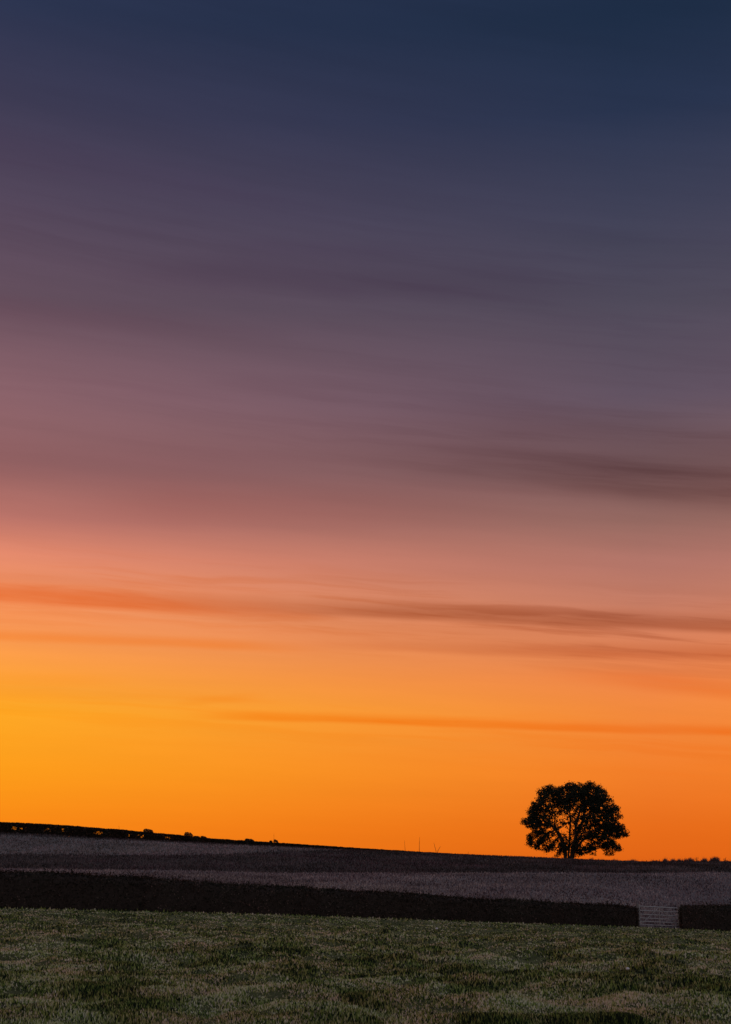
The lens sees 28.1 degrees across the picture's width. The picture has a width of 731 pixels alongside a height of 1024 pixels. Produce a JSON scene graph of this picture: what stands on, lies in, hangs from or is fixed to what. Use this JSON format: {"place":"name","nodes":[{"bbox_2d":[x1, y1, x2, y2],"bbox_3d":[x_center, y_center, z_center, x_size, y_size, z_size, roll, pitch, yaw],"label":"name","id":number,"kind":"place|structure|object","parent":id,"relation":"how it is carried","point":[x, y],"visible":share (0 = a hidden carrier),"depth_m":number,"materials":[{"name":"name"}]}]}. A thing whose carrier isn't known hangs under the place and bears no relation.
{"place":"outdoors","nodes":[
{"label":"outdoors","id":0,"kind":"place"},
{"bbox_2d":[1,833,265,846],"bbox_3d":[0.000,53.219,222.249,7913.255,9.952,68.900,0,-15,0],"label":"hedge bank","id":1,"kind":"structure","parent":0,"point":[84,838],"depth_m":190.69,"materials":[{"name":"black plant"}]},
{"bbox_2d":[0,822,473,854],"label":"hilltop hedge","id":2,"kind":"object","parent":1,"relation":"on","point":[39,828],"visible":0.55,"depth_m":196.21,"materials":[{"name":"black plant"}]},
{"bbox_2d":[0,834,336,856],"bbox_3d":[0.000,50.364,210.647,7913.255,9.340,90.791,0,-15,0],"label":"field","id":3,"kind":"structure","parent":0,"point":[50,838],"depth_m":179.72,"materials":[{"name":"grey plant"}]},
{"bbox_2d":[0,906,730,1023],"bbox_3d":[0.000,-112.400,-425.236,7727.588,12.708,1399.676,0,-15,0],"label":"pasture","id":4,"kind":"structure","parent":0,"point":[275,995],"depth_m":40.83,"materials":[{"name":"plant"}]},
{"bbox_2d":[0,867,641,926],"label":"hedge","id":5,"kind":"object","parent":4,"relation":"on","point":[51,889],"visible":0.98,"depth_m":78.08,"materials":[{"name":"black plant"}]},
{"bbox_2d":[676,902,730,930],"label":"hedge","id":6,"kind":"object","parent":4,"relation":"on","point":[707,916],"visible":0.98,"depth_m":96.92,"materials":[{"name":"black plant"}]},
{"bbox_2d":[0,867,730,927],"bbox_3d":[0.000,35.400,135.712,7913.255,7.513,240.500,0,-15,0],"label":"stubble field","id":7,"kind":"structure","parent":0,"point":[644,893],"depth_m":130.57,"materials":[{"name":"grey plant"}]},
{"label":"gate post","id":8,"kind":"object","parent":7,"relation":"on","visible":0},
{"bbox_2d":[639,905,678,925],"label":"field gate","id":9,"kind":"structure","parent":8,"relation":"attached to","point":[659,918],"depth_m":95.16,"materials":[{"name":"metal"}]},
{"bbox_2d":[0,850,730,872],"bbox_3d":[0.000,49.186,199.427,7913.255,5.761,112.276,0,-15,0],"label":"rough field margin","id":10,"kind":"object","parent":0,"point":[235,860],"visible":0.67,"depth_m":158.44,"materials":[{"name":"plant"}]},
{"bbox_2d":[0,832,730,873],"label":"rough grass","id":11,"kind":"structure","parent":10,"relation":"on","point":[606,864],"depth_m":160.33,"materials":[{"name":"black plant"}]},
{"bbox_2d":[520,780,629,858],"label":"tree","id":12,"kind":"object","parent":10,"relation":"on","point":[592,804],"visible":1,"depth_m":194.55,"materials":[{"name":"black plant"}]},
{"bbox_2d":[0,0,730,861],"label":"sky","id":13,"kind":"structure","parent":0,"point":[365,365],"materials":[{"name":"orange"}]},
{"bbox_3d":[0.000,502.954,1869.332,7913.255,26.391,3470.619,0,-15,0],"label":"far land","id":14,"kind":"structure","parent":0,"visible":0},
{"bbox_2d":[143,828,152,833],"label":"bush","id":15,"kind":"object","parent":14,"relation":"on","point":[145,830],"visible":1,"depth_m":196.44,"materials":[{"name":"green plant"}]},
{"bbox_2d":[184,832,192,837],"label":"bush","id":16,"kind":"object","parent":14,"relation":"on","point":[189,834],"visible":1,"depth_m":197.04,"materials":[{"name":"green plant"}]},
{"bbox_2d":[521,856,727,861],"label":"tall grass","id":17,"kind":"structure","parent":14,"relation":"on","point":[714,859],"depth_m":193.24,"materials":[{"name":"black plant"}]}
]}

